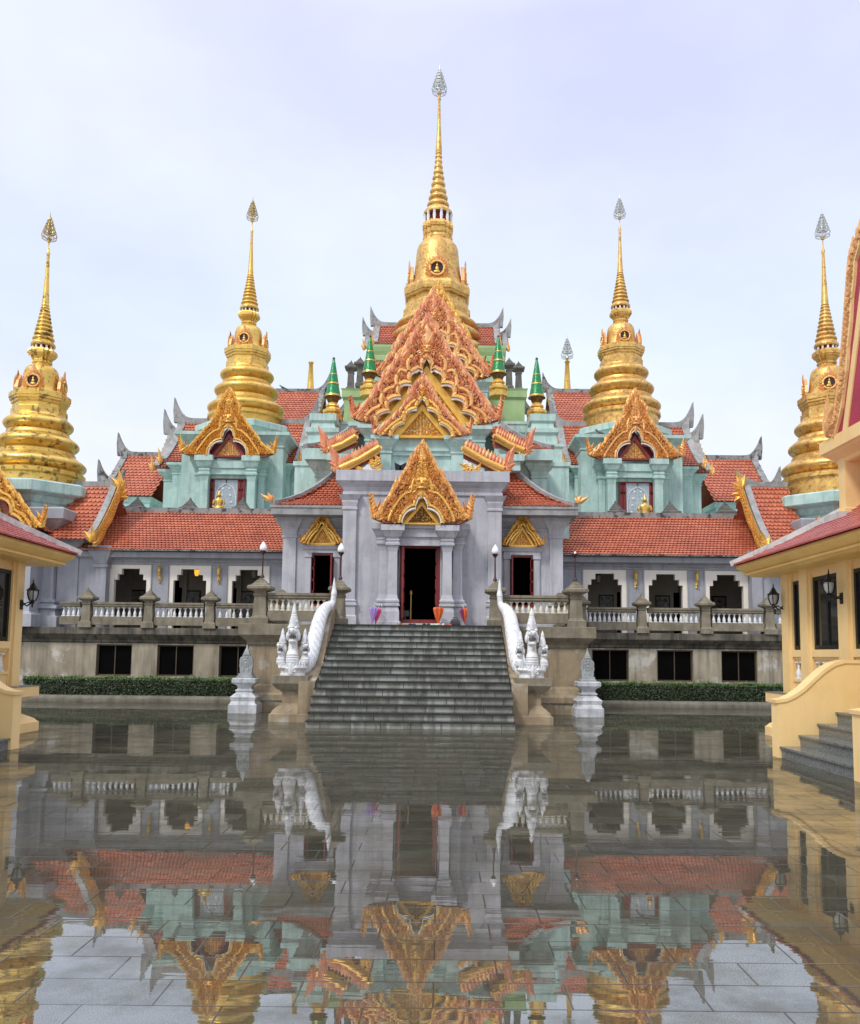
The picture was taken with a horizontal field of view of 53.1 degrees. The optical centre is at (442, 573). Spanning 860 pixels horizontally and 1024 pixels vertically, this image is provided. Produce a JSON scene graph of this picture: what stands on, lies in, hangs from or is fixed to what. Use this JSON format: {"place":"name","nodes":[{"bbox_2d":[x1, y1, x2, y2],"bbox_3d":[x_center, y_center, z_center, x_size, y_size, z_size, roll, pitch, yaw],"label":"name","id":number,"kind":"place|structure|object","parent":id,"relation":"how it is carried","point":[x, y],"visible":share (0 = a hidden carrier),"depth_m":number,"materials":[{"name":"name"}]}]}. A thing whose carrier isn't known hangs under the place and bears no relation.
{"place":"outdoors","nodes":[
{"label":"outdoors","id":0,"kind":"place"},
{"bbox_2d":[97,433,163,507],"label":"wing","id":1,"kind":"structure","parent":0,"point":[144,483],"depth_m":42.54,"materials":[{"name":"tile"}]},
{"bbox_2d":[275,373,343,420],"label":"roof","id":2,"kind":"structure","parent":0,"point":[296,403],"depth_m":50.45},
{"bbox_2d":[307,361,313,388],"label":"spire","id":3,"kind":"structure","parent":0,"point":[310,383],"depth_m":59.41,"materials":[{"name":"gold metal"}]},
{"bbox_2d":[305,624,514,729],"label":"staircase","id":4,"kind":"structure","parent":0,"point":[379,676],"depth_m":19.64,"materials":[{"name":"stone"}]},
{"bbox_2d":[450,617,459,624],"bbox_3d":[0.344,1.270,22.763,0.280,0.219,0.140,1,-5,0],"label":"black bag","id":5,"kind":"object","parent":4,"relation":"on","point":[454,621],"visible":0.92,"depth_m":22.70,"materials":[{"name":"fabric"}]},
{"bbox_2d":[0,701,859,1023],"bbox_3d":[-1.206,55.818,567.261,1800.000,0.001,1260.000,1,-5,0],"label":"courtyard ground","id":6,"kind":"structure","parent":0,"point":[188,863],"depth_m":5.97,"materials":[{"name":"tile"}]},
{"bbox_2d":[0,512,81,750],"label":"pavilion","id":7,"kind":"structure","parent":6,"relation":"on","point":[22,546],"depth_m":15.88,"materials":[{"name":"beige paint"}]},
{"bbox_2d":[0,568,11,640],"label":"window","id":8,"kind":"structure","parent":7,"relation":"in","point":[5,575],"depth_m":15.84,"materials":[{"name":"glass"}]},
{"bbox_2d":[20,579,39,609],"bbox_3d":[-7.774,0.389,16.229,0.351,0.588,0.252,1,-5,0],"label":"wall lantern","id":9,"kind":"object","parent":7,"relation":"attached to","point":[32,590],"depth_m":16.19,"materials":[{"name":"black metal"}]},
{"bbox_2d":[22,694,230,703],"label":"stone kerb","id":10,"kind":"structure","parent":6,"relation":"on","point":[128,698],"depth_m":25.94,"materials":[{"name":"stone"}]},
{"bbox_2d":[228,645,261,713],"bbox_3d":[-5.047,2.700,22.138,0.720,1.740,0.720,1,-5,0],"label":"boundary stone","id":11,"kind":"object","parent":6,"relation":"on","point":[245,697],"visible":1,"depth_m":21.87,"materials":[{"name":"grey stone"}]},
{"bbox_2d":[268,675,311,721],"bbox_3d":[-3.410,2.830,19.536,0.880,1.020,0.880,1,-5,0],"label":"naga pedestal","id":12,"kind":"object","parent":6,"relation":"on","point":[286,710],"visible":0.71,"depth_m":19.17,"materials":[{"name":"beige concrete"}]},
{"bbox_2d":[276,577,336,675],"bbox_3d":[-3.154,1.210,20.949,0.758,2.520,3.272,0,-6,11],"label":"naga statue","id":13,"kind":"object","parent":12,"relation":"on","point":[310,647],"visible":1,"depth_m":19.62,"materials":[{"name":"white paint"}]},
{"bbox_2d":[298,609,335,713],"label":"stair cheek wall","id":14,"kind":"structure","parent":6,"relation":"on","point":[305,691],"depth_m":19.87,"materials":[{"name":"stone"}]},
{"bbox_2d":[19,623,782,714],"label":"temple terrace","id":15,"kind":"structure","parent":6,"relation":"on","point":[217,653],"depth_m":28.03,"materials":[{"name":"beige concrete"}]},
{"bbox_2d":[0,469,87,626],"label":"corner tower","id":16,"kind":"structure","parent":15,"relation":"on","point":[40,505],"depth_m":28.85,"materials":[{"name":"grey paint"}]},
{"bbox_2d":[0,212,86,483],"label":"stupa","id":17,"kind":"object","parent":16,"relation":"on","point":[36,442],"visible":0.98,"depth_m":30.39,"materials":[{"name":"gold metal"}]},
{"bbox_2d":[96,644,131,675],"bbox_3d":[-10.712,2.837,28.177,1.160,1.020,0.060,1,-5,0],"label":"basement window","id":18,"kind":"structure","parent":15,"relation":"in","point":[113,659],"depth_m":28.17,"materials":[{"name":"glass"}]},
{"bbox_2d":[125,497,144,506],"bbox_3d":[-11.799,-1.976,33.228,0.696,2.022,0.696,1,-5,0],"label":"terrace post","id":19,"kind":"object","parent":15,"relation":"on","point":[137,502],"visible":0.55,"depth_m":33.10,"materials":[{"name":"concrete"}]},
{"bbox_2d":[49,469,282,628],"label":"gallery wing","id":20,"kind":"structure","parent":15,"relation":"on","point":[126,551],"depth_m":29.40,"materials":[{"name":"tile"}]},
{"bbox_2d":[132,590,145,602],"bbox_3d":[-11.174,0.876,31.617,0.540,0.550,0.045,1,-5,0],"label":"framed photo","id":21,"kind":"object","parent":20,"relation":"attached to","point":[136,594],"visible":0.54,"depth_m":31.60,"materials":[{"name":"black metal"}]},
{"bbox_2d":[157,563,161,582],"bbox_3d":[-9.620,-0.004,29.237,0.170,0.700,0.174,1,-5,0],"label":"wall sconce","id":22,"kind":"object","parent":20,"relation":"attached to","point":[159,568],"depth_m":29.21,"materials":[{"name":"gold metal"}]},
{"bbox_2d":[187,590,200,602],"bbox_3d":[-9.153,0.897,31.617,0.540,0.550,0.045,1,-5,0],"label":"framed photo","id":23,"kind":"object","parent":20,"relation":"attached to","point":[193,596],"visible":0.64,"depth_m":31.60,"materials":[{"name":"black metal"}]},
{"bbox_2d":[216,564,220,583],"bbox_3d":[-7.600,0.017,29.237,0.170,0.700,0.174,1,-5,0],"label":"wall sconce","id":24,"kind":"object","parent":20,"relation":"attached to","point":[218,568],"depth_m":29.20,"materials":[{"name":"gold metal"}]},
{"bbox_2d":[241,591,253,602],"bbox_3d":[-7.156,0.918,31.617,0.540,0.550,0.045,1,-5,0],"label":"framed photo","id":25,"kind":"object","parent":20,"relation":"attached to","point":[247,596],"visible":0.54,"depth_m":31.60,"materials":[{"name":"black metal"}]},
{"bbox_2d":[251,570,257,578],"bbox_3d":[-6.628,-0.135,30.344,0.234,0.690,0.234,-2,-6,22],"label":"hanging lantern","id":26,"kind":"object","parent":20,"relation":"hanging from","point":[254,574],"visible":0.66,"depth_m":30.25,"materials":[{"name":"black metal"}]},
{"bbox_2d":[59,587,274,628],"bbox_3d":[-8.879,1.135,28.091,7.092,1.310,0.522,1,-5,0],"label":"balustrade","id":27,"kind":"object","parent":15,"relation":"on","point":[148,619],"visible":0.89,"depth_m":27.96,"materials":[{"name":"concrete"}]},
{"bbox_2d":[157,645,193,676],"bbox_3d":[-8.709,2.858,28.177,1.192,1.020,0.060,1,-5,0],"label":"basement window","id":28,"kind":"structure","parent":15,"relation":"in","point":[173,660],"depth_m":28.17,"materials":[{"name":"glass"}]},
{"bbox_2d":[178,497,197,507],"bbox_3d":[-9.757,-1.949,33.227,0.696,2.011,0.696,1,-5,0],"label":"terrace post","id":29,"kind":"object","parent":15,"relation":"on","point":[189,503],"visible":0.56,"depth_m":33.10,"materials":[{"name":"concrete"}]},
{"bbox_2d":[212,490,224,507],"bbox_3d":[-8.780,-2.771,33.809,0.782,1.046,0.782,1,-5,0],"label":"buddha statue","id":30,"kind":"object","parent":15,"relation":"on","point":[218,501],"visible":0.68,"depth_m":33.73,"materials":[{"name":"gold metal"}]},
{"bbox_2d":[148,387,317,508],"bbox_3d":[-8.898,-4.184,38.547,7.384,7.493,8.597,1,-5,0],"label":"turquoise shrine","id":31,"kind":"object","parent":15,"relation":"on","point":[231,453],"visible":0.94,"depth_m":34.89,"materials":[{"name":"paint"}]},
{"bbox_2d":[209,478,245,507],"bbox_3d":[-8.765,-2.324,34.761,1.510,3.070,0.100,1,-5,0],"label":"red window","id":32,"kind":"structure","parent":31,"relation":"in","point":[232,491],"depth_m":34.83,"materials":[{"name":"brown wood"}]},
{"bbox_2d":[207,200,283,424],"bbox_3d":[-8.820,-11.689,39.284,3.406,11.616,3.406,1,-5,0],"label":"stupa","id":33,"kind":"object","parent":31,"relation":"on","point":[246,376],"visible":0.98,"depth_m":38.25,"materials":[{"name":"gold metal"}]},
{"bbox_2d":[219,645,248,676],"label":"basement window","id":34,"kind":"structure","parent":15,"relation":"in","point":[230,656],"depth_m":28.18,"materials":[{"name":"glass"}]},
{"bbox_2d":[231,498,249,507],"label":"terrace post","id":35,"kind":"object","parent":15,"relation":"on","point":[242,503],"visible":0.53,"depth_m":33.10,"materials":[{"name":"stone"}]},
{"bbox_2d":[268,588,287,623],"bbox_3d":[-4.852,0.974,25.594,0.557,1.250,4.650,1,-5,0],"label":"balustrade","id":36,"kind":"object","parent":15,"relation":"on","point":[279,604],"visible":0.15,"depth_m":25.15,"materials":[{"name":"concrete"}]},
{"bbox_2d":[247,578,350,623],"bbox_3d":[-3.814,0.707,23.014,2.697,1.310,0.626,1,-5,0],"label":"balustrade","id":37,"kind":"object","parent":15,"relation":"on","point":[261,588],"visible":0.8,"depth_m":22.86,"materials":[{"name":"stone"}]},
{"bbox_2d":[260,541,266,577],"bbox_3d":[-4.818,-0.376,23.116,0.196,0.984,0.191,1,-5,0],"label":"lamp post","id":38,"kind":"object","parent":37,"relation":"on","point":[263,547],"visible":1,"depth_m":23.08,"materials":[{"name":"glass"}]},
{"bbox_2d":[338,543,344,578],"bbox_3d":[-2.723,-0.334,23.114,0.196,0.984,0.191,1,-5,0],"label":"lamp post","id":39,"kind":"object","parent":37,"relation":"on","point":[341,549],"visible":1,"depth_m":23.08,"materials":[{"name":"glass"}]},
{"bbox_2d":[260,471,342,623],"bbox_3d":[-4.063,-0.707,28.674,2.772,5.188,6.520,1,-5,0],"label":"side chamber","id":40,"kind":"object","parent":15,"relation":"on","point":[309,520],"visible":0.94,"depth_m":26.06,"materials":[{"name":"grey paint"}]},
{"bbox_2d":[310,554,333,605],"bbox_3d":[-3.636,0.188,26.087,0.697,1.579,0.580,1,-5,0],"label":"window frame","id":41,"kind":"structure","parent":40,"relation":"in","point":[313,560],"depth_m":26.09,"materials":[{"name":"red wood"}]},
{"bbox_2d":[369,603,377,623],"bbox_3d":[-1.916,1.150,24.054,0.240,0.659,0.238,1,-5,0],"label":"umbrella","id":42,"kind":"object","parent":15,"relation":"on","point":[373,611],"visible":0.9,"depth_m":23.98,"materials":[{"name":"purple fabric"}]},
{"bbox_2d":[375,604,381,623],"bbox_3d":[-1.804,1.172,24.122,0.203,0.632,0.201,-5,-8,44],"label":"umbrella","id":43,"kind":"object","parent":15,"relation":"on","point":[379,611],"visible":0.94,"depth_m":24.06,"materials":[{"name":"pink fabric"}]},
{"bbox_2d":[336,439,509,625],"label":"entrance hall","id":44,"kind":"structure","parent":15,"relation":"on","point":[424,528],"depth_m":25.21,"materials":[{"name":"grey paint"}]},
{"bbox_2d":[399,462,406,469],"bbox_3d":[-1.167,-3.156,25.697,0.210,0.290,0.200,1,-5,0],"label":"floodlight","id":45,"kind":"object","parent":44,"relation":"on","point":[402,466],"visible":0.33,"depth_m":25.60,"materials":[{"name":"black metal"}]},
{"bbox_2d":[409,590,412,619],"bbox_3d":[-0.939,1.061,25.715,0.180,1.130,0.171,1,-5,0],"label":"brass stand","id":46,"kind":"object","parent":44,"relation":"on","point":[411,593],"visible":0.62,"depth_m":25.71,"materials":[{"name":"gold metal"}]},
{"bbox_2d":[293,279,570,538],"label":"hall","id":47,"kind":"structure","parent":15,"relation":"on","point":[433,379],"depth_m":29.61,"materials":[{"name":"teal paint"}]},
{"bbox_2d":[323,357,341,421],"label":"green spire","id":48,"kind":"structure","parent":47,"relation":"on","point":[332,396],"depth_m":31.59,"materials":[{"name":"tile"}]},
{"bbox_2d":[318,426,358,453],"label":"gilt skirt gable","id":49,"kind":"structure","parent":47,"relation":"attached to","point":[343,442],"depth_m":27.41,"materials":[{"name":"orange wood"}]},
{"bbox_2d":[345,360,356,387],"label":"stone finial","id":50,"kind":"object","parent":47,"relation":"on","point":[350,368],"visible":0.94,"depth_m":40.71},
{"bbox_2d":[328,438,382,472],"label":"gilt skirt gable","id":51,"kind":"structure","parent":47,"relation":"attached to","point":[370,456],"depth_m":26.02,"materials":[{"name":"gold wood"}]},
{"bbox_2d":[354,357,363,387],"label":"stone finial","id":52,"kind":"object","parent":47,"relation":"on","point":[359,363],"visible":0.79,"depth_m":42.97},
{"bbox_2d":[360,335,377,398],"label":"green spire","id":53,"kind":"structure","parent":47,"relation":"on","point":[369,373],"depth_m":37.30,"materials":[{"name":"tile"}]},
{"bbox_2d":[392,65,480,347],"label":"stupa","id":54,"kind":"object","parent":47,"relation":"on","point":[437,257],"visible":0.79,"depth_m":47.92,"materials":[{"name":"gold metal"}]},
{"bbox_2d":[459,439,516,471],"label":"gilt skirt gable","id":55,"kind":"structure","parent":47,"relation":"attached to","point":[486,462],"depth_m":26.02,"materials":[{"name":"gold wood"}]},
{"bbox_2d":[489,335,507,399],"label":"green spire","id":56,"kind":"structure","parent":47,"relation":"on","point":[498,388],"depth_m":37.30,"materials":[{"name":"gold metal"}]},
{"bbox_2d":[504,358,514,387],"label":"stone finial","id":57,"kind":"object","parent":47,"relation":"on","point":[509,364],"visible":0.82,"depth_m":42.98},
{"bbox_2d":[492,426,535,455],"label":"gilt skirt gable","id":58,"kind":"structure","parent":47,"relation":"attached to","point":[505,441],"depth_m":27.41,"materials":[{"name":"orange wood"}]},
{"bbox_2d":[512,361,524,387],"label":"stone finial","id":59,"kind":"object","parent":47,"relation":"on","point":[518,369],"visible":0.93,"depth_m":40.72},
{"bbox_2d":[527,357,546,420],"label":"green spire","id":60,"kind":"structure","parent":47,"relation":"on","point":[536,397],"depth_m":31.60,"materials":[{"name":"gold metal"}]},
{"bbox_2d":[433,605,443,622],"bbox_3d":[-0.105,1.180,23.954,0.296,0.617,0.294,1,-5,0],"label":"umbrella","id":61,"kind":"object","parent":15,"relation":"on","point":[438,611],"visible":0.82,"depth_m":23.87,"materials":[{"name":"orange fabric"}]},
{"bbox_2d":[459,603,467,624],"bbox_3d":[0.597,1.170,24.055,0.240,0.672,0.238,1,-5,0],"label":"umbrella","id":62,"kind":"object","parent":15,"relation":"on","point":[463,612],"visible":0.94,"depth_m":23.98,"materials":[{"name":"fabric"}]},
{"bbox_2d":[484,581,588,626],"bbox_3d":[2.509,0.773,23.014,2.730,1.310,0.626,1,-5,0],"label":"balustrade","id":63,"kind":"object","parent":15,"relation":"on","point":[574,591],"visible":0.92,"depth_m":22.86,"materials":[{"name":"stone"}]},
{"bbox_2d":[492,545,498,580],"bbox_3d":[1.424,-0.290,23.114,0.196,0.984,0.191,1,-5,0],"label":"lamp post","id":64,"kind":"object","parent":63,"relation":"on","point":[495,550],"visible":1,"depth_m":23.08,"materials":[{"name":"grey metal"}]},
{"bbox_2d":[572,552,577,580],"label":"lamp post","id":65,"kind":"object","parent":63,"relation":"on","point":[575,555],"visible":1,"depth_m":23.09,"materials":[{"name":"grey metal"}]},
{"bbox_2d":[501,471,588,626],"bbox_3d":[2.925,-0.664,28.677,2.881,5.250,6.520,1,-5,0],"label":"side chamber","id":66,"kind":"object","parent":15,"relation":"on","point":[537,520],"visible":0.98,"depth_m":26.07,"materials":[{"name":"grey paint"}]},
{"bbox_2d":[510,556,533,606],"bbox_3d":[2.412,0.237,26.089,0.728,1.553,0.580,1,-5,0],"label":"window frame","id":67,"kind":"structure","parent":66,"relation":"in","point":[531,557],"depth_m":26.07,"materials":[{"name":"red wood"}]},
{"bbox_2d":[553,593,568,626],"bbox_3d":[3.558,1.062,25.594,0.557,1.250,4.650,1,-5,0],"label":"balustrade","id":68,"kind":"object","parent":15,"relation":"on","point":[561,608],"visible":0.15,"depth_m":25.32,"materials":[{"name":"stone"}]},
{"bbox_2d":[592,649,627,680],"bbox_3d":[5.485,3.007,28.177,1.209,1.020,0.060,1,-5,0],"label":"basement window","id":69,"kind":"structure","parent":15,"relation":"in","point":[609,665],"depth_m":28.18,"materials":[{"name":"glass"}]},
{"bbox_2d":[549,387,714,512],"bbox_3d":[8.073,-4.027,38.546,7.384,7.534,8.603,1,-5,0],"label":"turquoise shrine","id":70,"kind":"object","parent":15,"relation":"on","point":[630,457],"visible":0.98,"depth_m":34.90,"materials":[{"name":"paint"}]},
{"bbox_2d":[583,194,660,426],"bbox_3d":[8.154,-11.798,39.312,3.475,11.658,3.475,1,-5,0],"label":"stupa","id":71,"kind":"object","parent":70,"relation":"on","point":[621,372],"visible":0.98,"depth_m":38.22,"materials":[{"name":"gold metal"}]},
{"bbox_2d":[619,482,652,512],"bbox_3d":[7.908,-2.168,34.763,1.510,3.110,0.100,1,-5,0],"label":"red window","id":72,"kind":"structure","parent":70,"relation":"in","point":[631,494],"depth_m":34.84,"materials":[{"name":"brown wood"}]},
{"bbox_2d":[637,494,652,512],"bbox_3d":[7.962,-2.517,33.802,0.920,1.230,0.920,1,-5,0],"label":"buddha statue","id":73,"kind":"object","parent":70,"relation":"on","point":[644,507],"visible":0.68,"depth_m":33.73,"materials":[{"name":"gold metal"}]},
{"bbox_2d":[657,650,692,681],"bbox_3d":[7.600,3.029,28.177,1.177,1.020,0.060,1,-5,0],"label":"basement window","id":74,"kind":"structure","parent":15,"relation":"in","point":[672,665],"depth_m":28.17,"materials":[{"name":"glass"}]},
{"bbox_2d":[563,469,798,634],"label":"gallery wing","id":75,"kind":"structure","parent":15,"relation":"on","point":[670,554],"depth_m":29.69,"materials":[{"name":"tile"}]},
{"bbox_2d":[595,574,601,583],"bbox_3d":[5.504,0.012,30.343,0.234,0.690,0.234,3,-6,-22],"label":"hanging lantern","id":76,"kind":"object","parent":75,"relation":"hanging from","point":[598,578],"visible":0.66,"depth_m":30.25,"materials":[{"name":"black metal"}]},
{"bbox_2d":[599,595,613,606],"bbox_3d":[6.030,1.057,31.617,0.540,0.550,0.045,1,-5,0],"label":"framed photo","id":77,"kind":"object","parent":75,"relation":"attached to","point":[606,600],"visible":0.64,"depth_m":31.60,"materials":[{"name":"black metal"}]},
{"bbox_2d":[607,501,625,511],"bbox_3d":[6.695,-1.801,33.230,0.696,2.060,0.696,1,-5,0],"label":"terrace post","id":78,"kind":"object","parent":75,"relation":"on","point":[615,507],"visible":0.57,"depth_m":33.09,"materials":[{"name":"stone"}]},
{"bbox_2d":[634,569,637,587],"bbox_3d":[6.586,0.166,29.237,0.170,0.700,0.174,1,-5,0],"label":"wall sconce","id":79,"kind":"object","parent":75,"relation":"attached to","point":[635,577],"depth_m":29.21,"materials":[{"name":"gold metal"}]},
{"bbox_2d":[655,595,669,607],"bbox_3d":[8.106,1.079,31.617,0.540,0.550,0.045,1,-5,0],"label":"framed photo","id":80,"kind":"object","parent":75,"relation":"attached to","point":[662,601],"visible":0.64,"depth_m":31.60,"materials":[{"name":"black metal"}]},
{"bbox_2d":[661,501,681,512],"bbox_3d":[8.813,-1.784,33.230,0.696,2.072,0.696,1,-5,0],"label":"terrace post","id":81,"kind":"object","parent":75,"relation":"on","point":[670,508],"visible":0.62,"depth_m":33.05,"materials":[{"name":"stone"}]},
{"bbox_2d":[695,570,698,588],"bbox_3d":[8.662,0.188,29.237,0.170,0.700,0.174,1,-5,0],"label":"wall sconce","id":82,"kind":"object","parent":75,"relation":"attached to","point":[697,578],"depth_m":29.20,"materials":[{"name":"gold metal"}]},
{"bbox_2d":[711,596,726,607],"bbox_3d":[10.174,1.100,31.617,0.540,0.550,0.045,1,-5,0],"label":"framed photo","id":83,"kind":"object","parent":75,"relation":"attached to","point":[719,601],"visible":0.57,"depth_m":31.60,"materials":[{"name":"black metal"}]},
{"bbox_2d":[715,500,736,513],"bbox_3d":[10.938,-1.779,33.232,0.696,2.105,0.696,1,-5,0],"label":"terrace post","id":84,"kind":"object","parent":75,"relation":"on","point":[725,508],"visible":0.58,"depth_m":33.05,"materials":[{"name":"stone"}]},
{"bbox_2d":[582,593,781,634],"bbox_3d":[8.216,1.315,28.091,8.499,1.310,0.522,1,-5,0],"label":"balustrade","id":85,"kind":"object","parent":15,"relation":"on","point":[704,624],"visible":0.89,"depth_m":27.96,"materials":[{"name":"stone"}]},
{"bbox_2d":[721,651,756,681],"bbox_3d":[9.700,3.051,28.177,1.177,1.020,0.060,1,-5,0],"label":"basement window","id":86,"kind":"structure","parent":15,"relation":"in","point":[737,666],"depth_m":28.17,"materials":[{"name":"glass"}]},
{"bbox_2d":[781,490,839,530],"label":"corner tower","id":87,"kind":"structure","parent":15,"relation":"on","point":[811,507],"depth_m":29.42,"materials":[{"name":"teal paint"}]},
{"bbox_2d":[780,210,839,494],"bbox_3d":[14.041,-7.932,31.413,3.355,11.301,3.355,1,-5,0],"label":"stupa","id":88,"kind":"object","parent":87,"relation":"on","point":[808,469],"visible":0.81,"depth_m":30.68,"materials":[{"name":"gold metal"}]},
{"bbox_2d":[501,610,527,715],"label":"stair cheek wall","id":89,"kind":"structure","parent":6,"relation":"on","point":[520,698],"depth_m":19.14,"materials":[{"name":"stone"}]},
{"bbox_2d":[513,677,552,724],"bbox_3d":[2.030,2.887,19.536,0.880,1.020,0.880,1,-5,0],"label":"naga pedestal","id":90,"kind":"object","parent":6,"relation":"on","point":[538,714],"visible":0.72,"depth_m":19.17,"materials":[{"name":"beige concrete"}]},
{"bbox_2d":[497,579,547,677],"bbox_3d":[1.863,1.263,20.956,0.759,2.520,3.269,1,-6,-8],"label":"naga statue","id":91,"kind":"object","parent":90,"relation":"on","point":[523,667],"visible":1,"depth_m":19.60,"materials":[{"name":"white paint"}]},
{"bbox_2d":[571,649,603,716],"bbox_3d":[3.736,2.792,22.138,0.720,1.740,0.720,1,-5,0],"label":"boundary stone","id":92,"kind":"object","parent":6,"relation":"on","point":[587,701],"visible":1,"depth_m":21.86,"materials":[{"name":"grey stone"}]},
{"bbox_2d":[601,700,770,708],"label":"stone kerb","id":93,"kind":"structure","parent":6,"relation":"on","point":[683,704],"depth_m":25.94,"materials":[{"name":"stone"}]},
{"bbox_2d":[730,504,859,781],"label":"pavilion","id":94,"kind":"structure","parent":6,"relation":"on","point":[815,710],"depth_m":14.20,"materials":[{"name":"beige paint"}]},
{"bbox_2d":[767,584,782,610],"bbox_3d":[6.575,0.488,16.937,0.351,0.588,0.252,1,-5,0],"label":"wall lantern","id":95,"kind":"object","parent":94,"relation":"attached to","point":[773,597],"depth_m":16.89,"materials":[{"name":"black metal"}]},
{"bbox_2d":[793,581,800,649],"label":"window","id":96,"kind":"structure","parent":94,"relation":"in","point":[796,583],"depth_m":16.53,"materials":[{"name":"glass"}]},
{"bbox_2d":[813,573,838,648],"bbox_3d":[6.833,0.677,15.186,0.080,1.310,1.090,1,-5,0],"label":"window","id":97,"kind":"structure","parent":94,"relation":"in","point":[825,612],"depth_m":15.35,"materials":[{"name":"black glass"}]},
{"bbox_2d":[821,569,842,603],"bbox_3d":[6.548,0.215,14.452,0.351,0.588,0.252,1,-5,0],"label":"wall lantern","id":98,"kind":"object","parent":94,"relation":"attached to","point":[828,582],"depth_m":14.41,"materials":[{"name":"black metal"}]},
{"bbox_2d":[819,219,859,522],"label":"carved gable","id":99,"kind":"structure","parent":94,"relation":"on","point":[840,446],"depth_m":15.61,"materials":[{"name":"orange paint"}]},
{"bbox_2d":[853,568,859,648],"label":"window","id":100,"kind":"structure","parent":94,"relation":"in","point":[856,572],"depth_m":14.10,"materials":[{"name":"glass"}]},
{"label":"planting bed","id":101,"kind":"structure","parent":6,"relation":"on","visible":0},
{"bbox_2d":[22,673,237,695],"bbox_3d":[-9.205,3.547,27.031,7.751,0.767,0.864,1,-5,0],"label":"hedge","id":102,"kind":"object","parent":101,"relation":"on","point":[130,685],"visible":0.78,"depth_m":26.70,"materials":[{"name":"green plant"}]},
{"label":"planting bed","id":103,"kind":"structure","parent":6,"relation":"on","visible":0},
{"bbox_2d":[595,680,782,701],"bbox_3d":[8.315,3.732,27.026,8.591,0.766,0.866,1,-5,0],"label":"hedge","id":104,"kind":"object","parent":103,"relation":"on","point":[752,691],"visible":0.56,"depth_m":26.70,"materials":[{"name":"green plant"}]},
{"bbox_2d":[0,0,859,481],"label":"sky","id":105,"kind":"structure","parent":0,"point":[148,132],"materials":[{"name":"white"}]},
{"bbox_2d":[525,373,591,420],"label":"roof","id":106,"kind":"structure","parent":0,"point":[568,404],"depth_m":50.52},
{"bbox_2d":[561,338,572,388],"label":"spire","id":107,"kind":"structure","parent":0,"point":[566,352],"depth_m":59.51,"materials":[{"name":"gold metal"}]},
{"bbox_2d":[701,436,780,512],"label":"wing","id":108,"kind":"structure","parent":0,"point":[717,488],"depth_m":42.88,"materials":[{"name":"tile"}]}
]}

